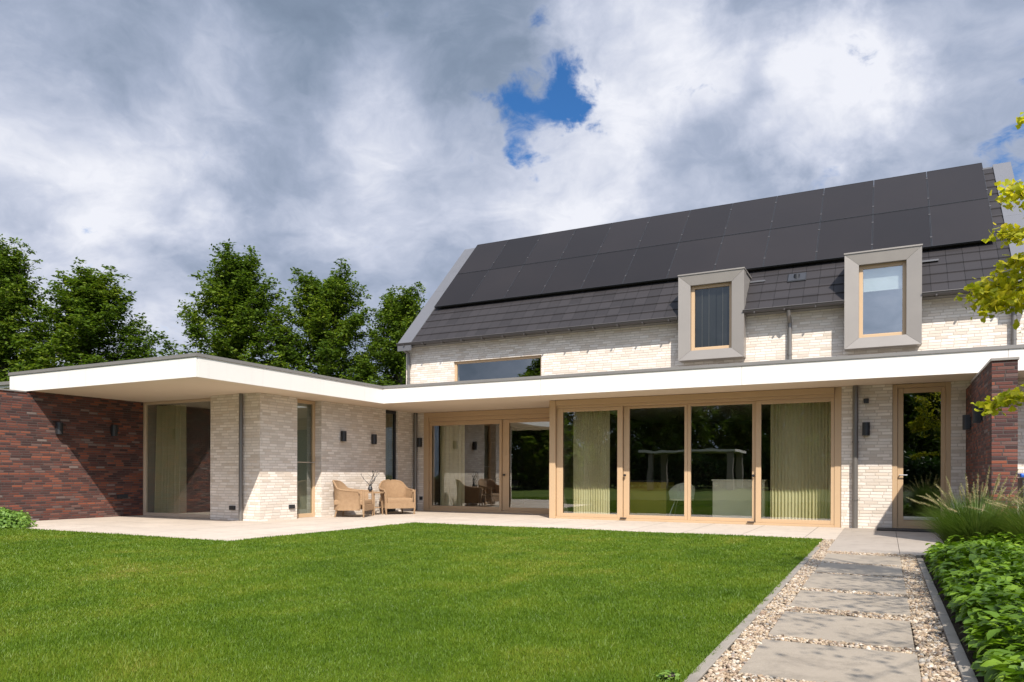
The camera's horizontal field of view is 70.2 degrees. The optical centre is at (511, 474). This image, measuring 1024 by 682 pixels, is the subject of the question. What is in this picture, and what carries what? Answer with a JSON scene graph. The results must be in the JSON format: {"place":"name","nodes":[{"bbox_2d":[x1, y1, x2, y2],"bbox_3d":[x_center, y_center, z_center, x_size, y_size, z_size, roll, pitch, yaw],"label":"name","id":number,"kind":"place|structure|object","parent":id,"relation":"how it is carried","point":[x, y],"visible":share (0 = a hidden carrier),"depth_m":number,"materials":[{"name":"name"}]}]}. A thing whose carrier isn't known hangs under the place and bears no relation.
{"place":"outdoors","nodes":[
{"label":"outdoors","id":0,"kind":"place"},
{"bbox_2d":[0,522,822,681],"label":"lawn","id":1,"kind":"structure","parent":0,"point":[702,637],"depth_m":5.68,"materials":[{"name":"green plant"}]},
{"bbox_2d":[0,507,37,527],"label":"shrub","id":2,"kind":"object","parent":1,"relation":"on","point":[13,518],"visible":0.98,"depth_m":13.37,"materials":[{"name":"green plant"}]},
{"bbox_2d":[654,668,682,681],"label":"weed","id":3,"kind":"object","parent":1,"relation":"on","point":[670,674],"visible":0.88,"depth_m":3.53,"materials":[{"name":"green plant"}]},
{"bbox_2d":[28,510,843,540],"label":"patio","id":4,"kind":"structure","parent":0,"point":[190,527],"depth_m":14.42,"materials":[{"name":"stone"}]},
{"bbox_2d":[332,480,373,517],"bbox_3d":[-3.815,0.560,17.269,0.875,0.875,0.802,0,0,5],"label":"wicker armchair","id":5,"kind":"object","parent":4,"relation":"on","point":[346,498],"visible":1,"depth_m":16.93,"materials":[{"name":"beige wicker"}]},
{"bbox_2d":[369,492,383,514],"bbox_3d":[-3.462,0.710,18.148,0.540,0.571,0.540,0,0,27],"label":"side table","id":6,"kind":"object","parent":4,"relation":"on","point":[374,502],"visible":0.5,"depth_m":18.15,"materials":[{"name":"wood"}]},
{"bbox_2d":[361,470,377,491],"bbox_3d":[-3.538,0.156,18.114,0.471,0.536,0.198,0,0,-18],"label":"vase","id":7,"kind":"object","parent":6,"relation":"on","point":[370,489],"visible":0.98,"depth_m":18.11,"materials":[{"name":"black metal"}]},
{"bbox_2d":[378,480,415,514],"bbox_3d":[-2.983,0.563,18.633,0.802,0.875,0.875,0,0,-27],"label":"wicker armchair","id":8,"kind":"object","parent":4,"relation":"on","point":[397,494],"visible":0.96,"depth_m":18.62,"materials":[{"name":"beige wicker"}]},
{"bbox_2d":[8,162,1023,528],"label":"house","id":9,"kind":"structure","parent":4,"relation":"on","point":[686,380],"depth_m":16.33,"materials":[{"name":"brick"}]},
{"bbox_2d":[154,404,186,513],"bbox_3d":[-8.246,-0.375,17.657,0.908,2.610,0.444,0,0,27],"label":"curtain","id":10,"kind":"object","parent":9,"relation":"hanging from","point":[170,479],"visible":0.92,"depth_m":17.51,"materials":[{"name":"fabric"}]},
{"bbox_2d":[143,398,210,517],"bbox_3d":[-7.713,-0.380,17.037,2.672,2.724,0.080,0,0,27],"label":"window","id":11,"kind":"structure","parent":9,"relation":"in","point":[145,405],"depth_m":17.59,"materials":[{"name":"beige wood"}]},
{"bbox_2d":[297,399,314,517],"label":"window","id":12,"kind":"structure","parent":9,"relation":"in","point":[312,403],"depth_m":17.15,"materials":[{"name":"beige wood"}]},
{"bbox_2d":[341,431,346,441],"bbox_3d":[-4.094,-0.937,17.733,0.125,0.250,0.130,0,0,27],"label":"wall lamp","id":13,"kind":"object","parent":9,"relation":"attached to","point":[344,436],"visible":1,"depth_m":17.68,"materials":[{"name":"black metal"}]},
{"bbox_2d":[371,434,376,443],"bbox_3d":[-3.551,-0.916,18.792,0.125,0.250,0.130,0,0,27],"label":"wall lamp","id":14,"kind":"object","parent":9,"relation":"attached to","point":[373,438],"visible":1,"depth_m":18.74,"materials":[{"name":"black metal"}]},
{"bbox_2d":[386,410,395,511],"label":"window","id":15,"kind":"structure","parent":9,"relation":"in","point":[387,411],"depth_m":19.80,"materials":[{"name":"beige wood"}]},
{"bbox_2d":[417,438,421,446],"bbox_3d":[-2.591,-0.903,20.364,0.130,0.250,0.125,0,0,27],"label":"wall lamp","id":16,"kind":"object","parent":9,"relation":"attached to","point":[419,442],"visible":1,"depth_m":20.31,"materials":[{"name":"black metal"}]},
{"bbox_2d":[440,425,464,505],"bbox_3d":[-1.683,-0.355,20.474,0.798,2.610,0.177,0,0,27],"label":"curtain","id":17,"kind":"object","parent":9,"relation":"hanging from","point":[452,465],"visible":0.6,"depth_m":20.46,"materials":[{"name":"fabric"}]},
{"bbox_2d":[434,270,488,307],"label":"solar panel","id":18,"kind":"object","parent":9,"relation":"attached to","point":[461,289],"visible":1,"depth_m":21.31,"materials":[{"name":"black glass"}]},
{"bbox_2d":[429,419,502,510],"bbox_3d":[-1.277,-0.260,19.861,2.280,2.418,0.060,0,0,27],"label":"sliding window","id":19,"kind":"structure","parent":9,"relation":"in","point":[475,422],"depth_m":19.77,"materials":[{"name":"beige wood"}]},
{"bbox_2d":[457,240,507,273],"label":"solar panel","id":20,"kind":"object","parent":9,"relation":"attached to","point":[482,257],"visible":1,"depth_m":22.44,"materials":[{"name":"black glass"}]},
{"bbox_2d":[468,265,522,303],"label":"solar panel","id":21,"kind":"object","parent":9,"relation":"attached to","point":[495,284],"visible":1,"depth_m":20.79,"materials":[{"name":"black glass"}]},
{"bbox_2d":[455,355,540,380],"bbox_3d":[-0.398,-2.741,19.369,2.640,0.689,0.160,0,0,27],"label":"window","id":22,"kind":"structure","parent":9,"relation":"in","point":[527,357],"depth_m":19.48,"materials":[{"name":"beige wood"}]},
{"bbox_2d":[479,480,523,505],"bbox_3d":[-0.289,0.519,21.135,1.060,0.730,0.950,0,0,27],"label":"armchair","id":23,"kind":"object","parent":9,"relation":"in","point":[488,496],"visible":0.83,"depth_m":20.92,"materials":[{"name":"beige fabric"}]},
{"bbox_2d":[490,234,541,269],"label":"solar panel","id":24,"kind":"object","parent":9,"relation":"attached to","point":[516,252],"visible":1,"depth_m":21.93,"materials":[{"name":"black glass"}]},
{"bbox_2d":[502,418,548,511],"bbox_3d":[0.692,-0.254,18.897,2.095,2.418,0.060,0,0,27],"label":"sliding window","id":25,"kind":"structure","parent":9,"relation":"in","point":[506,422],"depth_m":19.28,"materials":[{"name":"beige wood"}]},
{"bbox_2d":[504,260,558,299],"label":"solar panel","id":26,"kind":"object","parent":9,"relation":"attached to","point":[532,279],"visible":1,"depth_m":20.27,"materials":[{"name":"black glass"}]},
{"bbox_2d":[524,229,575,264],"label":"solar panel","id":27,"kind":"object","parent":9,"relation":"attached to","point":[550,246],"visible":1,"depth_m":21.41,"materials":[{"name":"black glass"}]},
{"bbox_2d":[541,254,596,294],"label":"solar panel","id":28,"kind":"object","parent":9,"relation":"attached to","point":[569,274],"visible":1,"depth_m":19.75,"materials":[{"name":"black glass"}]},
{"bbox_2d":[560,223,611,258],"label":"solar panel","id":29,"kind":"object","parent":9,"relation":"attached to","point":[586,241],"visible":1,"depth_m":20.89,"materials":[{"name":"black glass"}]},
{"bbox_2d":[557,406,622,517],"bbox_3d":[1.755,-0.279,16.531,1.585,2.485,0.060,0,0,27],"label":"sliding window","id":30,"kind":"structure","parent":9,"relation":"in","point":[560,412],"depth_m":16.56,"materials":[{"name":"beige wood"}]},
{"bbox_2d":[573,411,609,513],"bbox_3d":[1.836,-0.344,16.883,0.898,2.610,0.104,0,0,27],"label":"curtain","id":31,"kind":"object","parent":9,"relation":"hanging from","point":[591,462],"visible":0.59,"depth_m":16.87,"materials":[{"name":"fabric"}]},
{"bbox_2d":[581,249,636,289],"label":"solar panel","id":32,"kind":"object","parent":9,"relation":"attached to","point":[609,269],"visible":1,"depth_m":19.23,"materials":[{"name":"black glass"}]},
{"bbox_2d":[598,217,650,253],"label":"solar panel","id":33,"kind":"object","parent":9,"relation":"attached to","point":[624,235],"visible":1,"depth_m":20.37,"materials":[{"name":"black glass"}]},
{"bbox_2d":[623,243,678,284],"bbox_3d":[3.601,-5.444,18.765,1.147,1.271,1.271,0,0,27],"label":"solar panel","id":34,"kind":"object","parent":9,"relation":"attached to","point":[651,264],"visible":1,"depth_m":18.71,"materials":[{"name":"black glass"}]},
{"bbox_2d":[623,404,687,519],"bbox_3d":[3.126,-0.275,15.901,1.420,2.485,0.060,0,0,27],"label":"sliding window","id":35,"kind":"structure","parent":9,"relation":"in","point":[626,489],"depth_m":16.06,"materials":[{"name":"beige wood"}]},
{"bbox_2d":[638,210,690,247],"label":"solar panel","id":36,"kind":"object","parent":9,"relation":"attached to","point":[663,229],"visible":1,"depth_m":19.85,"materials":[{"name":"black glass"}]},
{"bbox_2d":[669,483,694,516],"bbox_3d":[3.888,0.589,16.679,0.605,0.804,0.572,0,0,27],"label":"dining chair","id":37,"kind":"object","parent":9,"relation":"on","point":[676,492],"visible":0.67,"depth_m":16.91,"materials":[{"name":"white plastic"}]},
{"bbox_2d":[667,236,723,279],"bbox_3d":[4.611,-5.441,18.247,1.147,1.271,1.271,0,0,27],"label":"solar panel","id":38,"kind":"object","parent":9,"relation":"attached to","point":[697,256],"visible":0.84,"depth_m":18.24,"materials":[{"name":"black glass"}]},
{"bbox_2d":[680,203,732,241],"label":"solar panel","id":39,"kind":"object","parent":9,"relation":"attached to","point":[707,222],"visible":1,"depth_m":19.33,"materials":[{"name":"black glass"}]},
{"bbox_2d":[687,401,755,521],"bbox_3d":[4.385,-0.271,15.255,1.400,2.485,0.060,0,0,27],"label":"sliding window","id":40,"kind":"structure","parent":9,"relation":"in","point":[753,403],"depth_m":15.15,"materials":[{"name":"beige wood"}]},
{"bbox_2d":[714,229,769,270],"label":"solar panel","id":41,"kind":"object","parent":9,"relation":"attached to","point":[747,251],"visible":0.84,"depth_m":17.71,"materials":[{"name":"black glass"}]},
{"bbox_2d":[724,196,776,235],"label":"solar panel","id":42,"kind":"object","parent":9,"relation":"attached to","point":[751,216],"visible":1,"depth_m":18.81,"materials":[{"name":"black glass"}]},
{"bbox_2d":[763,222,819,267],"bbox_3d":[6.631,-5.435,17.211,1.147,1.271,1.271,0,0,27],"label":"solar panel","id":43,"kind":"object","parent":9,"relation":"attached to","point":[793,245],"visible":1,"depth_m":17.16,"materials":[{"name":"black glass"}]},
{"bbox_2d":[756,397,834,524],"bbox_3d":[5.634,-0.268,14.542,1.465,2.485,0.060,0,0,27],"label":"sliding window","id":44,"kind":"structure","parent":9,"relation":"in","point":[759,403],"depth_m":14.64,"materials":[{"name":"beige wood"}]},
{"bbox_2d":[771,188,823,228],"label":"solar panel","id":45,"kind":"object","parent":9,"relation":"attached to","point":[799,208],"visible":1,"depth_m":18.29,"materials":[{"name":"black glass"}]},
{"bbox_2d":[770,399,834,520],"bbox_3d":[5.898,-0.332,14.800,1.228,2.610,0.104,0,0,27],"label":"curtain","id":46,"kind":"object","parent":9,"relation":"hanging from","point":[800,465],"visible":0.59,"depth_m":14.81,"materials":[{"name":"fabric"}]},
{"bbox_2d":[816,215,873,261],"bbox_3d":[7.641,-5.432,16.693,1.147,1.271,1.271,0,0,27],"label":"solar panel","id":47,"kind":"object","parent":9,"relation":"attached to","point":[838,239],"visible":0.84,"depth_m":16.68,"materials":[{"name":"black glass"}]},
{"bbox_2d":[821,180,873,221],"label":"solar panel","id":48,"kind":"object","parent":9,"relation":"attached to","point":[848,201],"visible":1,"depth_m":17.78,"materials":[{"name":"black glass"}]},
{"bbox_2d":[862,422,869,435],"bbox_3d":[6.730,-0.870,13.843,0.130,0.250,0.125,0,0,27],"label":"wall lamp","id":49,"kind":"object","parent":9,"relation":"attached to","point":[865,428],"visible":1,"depth_m":13.79,"materials":[{"name":"black metal"}]},
{"bbox_2d":[873,172,928,214],"bbox_3d":[9.228,-6.684,17.293,1.147,1.271,1.271,0,0,27],"label":"solar panel","id":50,"kind":"object","parent":9,"relation":"attached to","point":[900,193],"visible":1,"depth_m":17.26,"materials":[{"name":"black glass"}]},
{"bbox_2d":[872,207,931,249],"bbox_3d":[8.651,-5.429,16.175,1.147,1.271,1.271,0,0,27],"label":"solar panel","id":51,"kind":"object","parent":9,"relation":"attached to","point":[902,228],"visible":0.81,"depth_m":16.18,"materials":[{"name":"black glass"}]},
{"bbox_2d":[892,382,950,528],"bbox_3d":[7.608,-0.334,13.549,0.946,2.723,0.185,0,0,27],"label":"door","id":52,"kind":"structure","parent":9,"relation":"in","point":[898,520],"depth_m":13.60,"materials":[{"name":"beige wood"}]},
{"bbox_2d":[927,163,987,205],"bbox_3d":[10.238,-6.681,16.775,1.147,1.271,1.271,0,0,27],"label":"solar panel","id":53,"kind":"object","parent":9,"relation":"attached to","point":[957,184],"visible":1,"depth_m":16.74,"materials":[{"name":"black glass"}]},
{"bbox_2d":[929,198,995,247],"bbox_3d":[9.661,-5.426,15.657,1.147,1.271,1.271,0,0,27],"label":"solar panel","id":54,"kind":"object","parent":9,"relation":"attached to","point":[964,222],"visible":0.86,"depth_m":15.62,"materials":[{"name":"black glass"}]},
{"bbox_2d":[0,0,1023,381],"label":"sky","id":55,"kind":"structure","parent":0,"point":[395,139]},
{"bbox_2d":[630,480,675,515],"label":"kitchen island","id":56,"kind":"structure","parent":0,"point":[649,497],"depth_m":17.38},
{"bbox_2d":[712,479,768,518],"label":"kitchen island","id":57,"kind":"structure","parent":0,"point":[732,498],"depth_m":15.88,"materials":[{"name":"white"}]},
{"bbox_2d":[698,539,962,681],"bbox_3d":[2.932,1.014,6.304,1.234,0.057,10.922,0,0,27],"label":"gravel","id":58,"kind":"structure","parent":0,"point":[926,627],"depth_m":4.75,"materials":[{"name":"beige gravel"}]},
{"bbox_2d":[738,639,920,681],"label":"paving slab","id":59,"kind":"structure","parent":58,"relation":"on","point":[797,661],"depth_m":3.86,"materials":[{"name":"concrete"}]},
{"bbox_2d":[768,611,914,650],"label":"paving slab","id":60,"kind":"structure","parent":58,"relation":"on","point":[893,634],"depth_m":4.72,"materials":[{"name":"concrete"}]},
{"bbox_2d":[789,590,910,615],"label":"paving slab","id":61,"kind":"structure","parent":58,"relation":"on","point":[881,605],"depth_m":5.72,"materials":[{"name":"concrete"}]},
{"bbox_2d":[802,573,906,594],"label":"paving slab","id":62,"kind":"structure","parent":58,"relation":"on","point":[875,584],"depth_m":6.69,"materials":[{"name":"concrete"}]},
{"bbox_2d":[814,562,902,576],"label":"paving slab","id":63,"kind":"structure","parent":58,"relation":"on","point":[879,570],"depth_m":7.69,"materials":[{"name":"concrete"}]},
{"bbox_2d":[822,553,901,565],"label":"paving slab","id":64,"kind":"structure","parent":58,"relation":"on","point":[864,559],"depth_m":8.65,"materials":[{"name":"concrete"}]},
{"bbox_2d":[827,528,943,557],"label":"terrace path","id":65,"kind":"structure","parent":0,"point":[869,540],"depth_m":11.10,"materials":[{"name":"stone"}]},
{"bbox_2d":[877,527,935,532],"bbox_3d":[7.362,1.009,13.244,1.300,0.024,0.570,0,0,27],"label":"doormat","id":66,"kind":"object","parent":65,"relation":"on","point":[901,529],"visible":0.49,"depth_m":13.24,"materials":[{"name":"black rubber"}]},
{"bbox_2d":[966,357,1019,517],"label":"brick wall","id":67,"kind":"structure","parent":65,"relation":"on","point":[991,441],"depth_m":9.94,"materials":[{"name":"red brick"}]},
{"bbox_2d":[962,415,970,429],"bbox_3d":[7.734,-0.892,12.387,0.125,0.250,0.130,0,0,27],"label":"wall lamp","id":68,"kind":"object","parent":67,"relation":"attached to","point":[966,422],"visible":1,"depth_m":12.33,"materials":[{"name":"black metal"}]},
{"bbox_2d":[972,406,982,422],"bbox_3d":[7.004,-0.904,10.963,0.125,0.250,0.130,0,0,27],"label":"wall lamp","id":69,"kind":"object","parent":67,"relation":"attached to","point":[977,417],"visible":0.94,"depth_m":10.91,"materials":[{"name":"black metal"}]},
{"bbox_2d":[1018,473,1023,508],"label":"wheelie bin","id":70,"kind":"object","parent":65,"relation":"on","point":[1020,480],"visible":0.27,"depth_m":11.44,"materials":[{"name":"plastic"}]},
{"bbox_2d":[905,466,1023,545],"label":"fountain grass","id":71,"kind":"object","parent":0,"point":[959,522],"depth_m":8.27,"materials":[{"name":"green plant"}]},
{"bbox_2d":[921,555,1020,681],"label":"planting bed","id":72,"kind":"object","parent":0,"point":[958,630],"visible":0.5,"depth_m":4.81,"materials":[{"name":"soil"}]},
{"bbox_2d":[923,531,1023,681],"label":"ground cover","id":73,"kind":"object","parent":72,"relation":"on","point":[981,580],"visible":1,"depth_m":4.57,"materials":[{"name":"green plant"}]},
{"bbox_2d":[954,112,1023,415],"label":"tree","id":74,"kind":"object","parent":72,"relation":"on","point":[991,296],"visible":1,"depth_m":5.73,"materials":[{"name":"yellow plant"}]},
{"bbox_2d":[962,478,1023,550],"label":"fountain grass","id":75,"kind":"object","parent":72,"relation":"on","point":[1017,524],"depth_m":7.84,"materials":[{"name":"green plant"}]},
{"label":"ground","id":76,"kind":"structure","parent":0,"visible":0},
{"bbox_2d":[0,381,9,388],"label":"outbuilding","id":77,"kind":"structure","parent":76,"relation":"on","point":[5,385],"depth_m":18.36,"materials":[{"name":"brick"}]},
{"bbox_2d":[0,234,83,380],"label":"tree","id":78,"kind":"object","parent":76,"relation":"on","point":[16,300],"visible":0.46,"depth_m":35.99,"materials":[{"name":"green plant"}]},
{"bbox_2d":[0,388,142,520],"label":"brick wall","id":79,"kind":"structure","parent":76,"relation":"on","point":[85,464],"depth_m":16.02,"materials":[{"name":"red brick"}]},
{"bbox_2d":[55,422,62,433],"bbox_3d":[-9.795,-1.004,15.768,0.125,0.250,0.130,0,0,27],"label":"wall lamp","id":80,"kind":"object","parent":79,"relation":"attached to","point":[58,427],"visible":1,"depth_m":15.71,"materials":[{"name":"black metal"}]},
{"bbox_2d":[111,425,117,435],"bbox_3d":[-9.220,-1.023,16.889,0.125,0.250,0.130,0,0,27],"label":"wall lamp","id":81,"kind":"object","parent":79,"relation":"attached to","point":[114,430],"visible":1,"depth_m":16.84,"materials":[{"name":"black metal"}]},
{"bbox_2d":[117,494,127,497],"bbox_3d":[-9.151,0.507,17.121,0.045,0.090,0.260,0,0,27],"label":"wall socket","id":82,"kind":"object","parent":79,"relation":"attached to","point":[122,495],"depth_m":17.09,"materials":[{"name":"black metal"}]},
{"bbox_2d":[0,256,174,381],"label":"tree","id":83,"kind":"object","parent":76,"relation":"on","point":[94,314],"visible":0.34,"depth_m":35.49,"materials":[{"name":"green plant"}]},
{"bbox_2d":[146,238,303,370],"bbox_3d":[-13.579,-5.244,35.871,11.290,12.428,10.990,0,0,-45],"label":"tree","id":84,"kind":"object","parent":76,"relation":"on","point":[235,292],"visible":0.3,"depth_m":35.04,"materials":[{"name":"green plant"}]},
{"bbox_2d":[236,258,393,385],"bbox_3d":[-9.489,-4.776,36.081,10.492,11.515,10.698,0,0,0],"label":"tree","id":85,"kind":"object","parent":76,"relation":"on","point":[320,314],"visible":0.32,"depth_m":35.34,"materials":[{"name":"green plant"}]},
{"bbox_2d":[346,281,427,385],"bbox_3d":[-5.281,-4.134,35.350,8.243,10.256,8.406,0,0,18],"label":"tree","id":86,"kind":"object","parent":76,"relation":"on","point":[395,317],"visible":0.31,"depth_m":34.34,"materials":[{"name":"green plant"}]},
{"bbox_2d":[685,547,819,681],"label":"kerb","id":87,"kind":"structure","parent":76,"relation":"on","point":[710,660],"depth_m":4.60,"materials":[{"name":"concrete"}]},
{"bbox_2d":[917,558,977,681],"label":"kerb","id":88,"kind":"structure","parent":76,"relation":"on","point":[965,670],"depth_m":4.56,"materials":[{"name":"concrete"}]}
]}

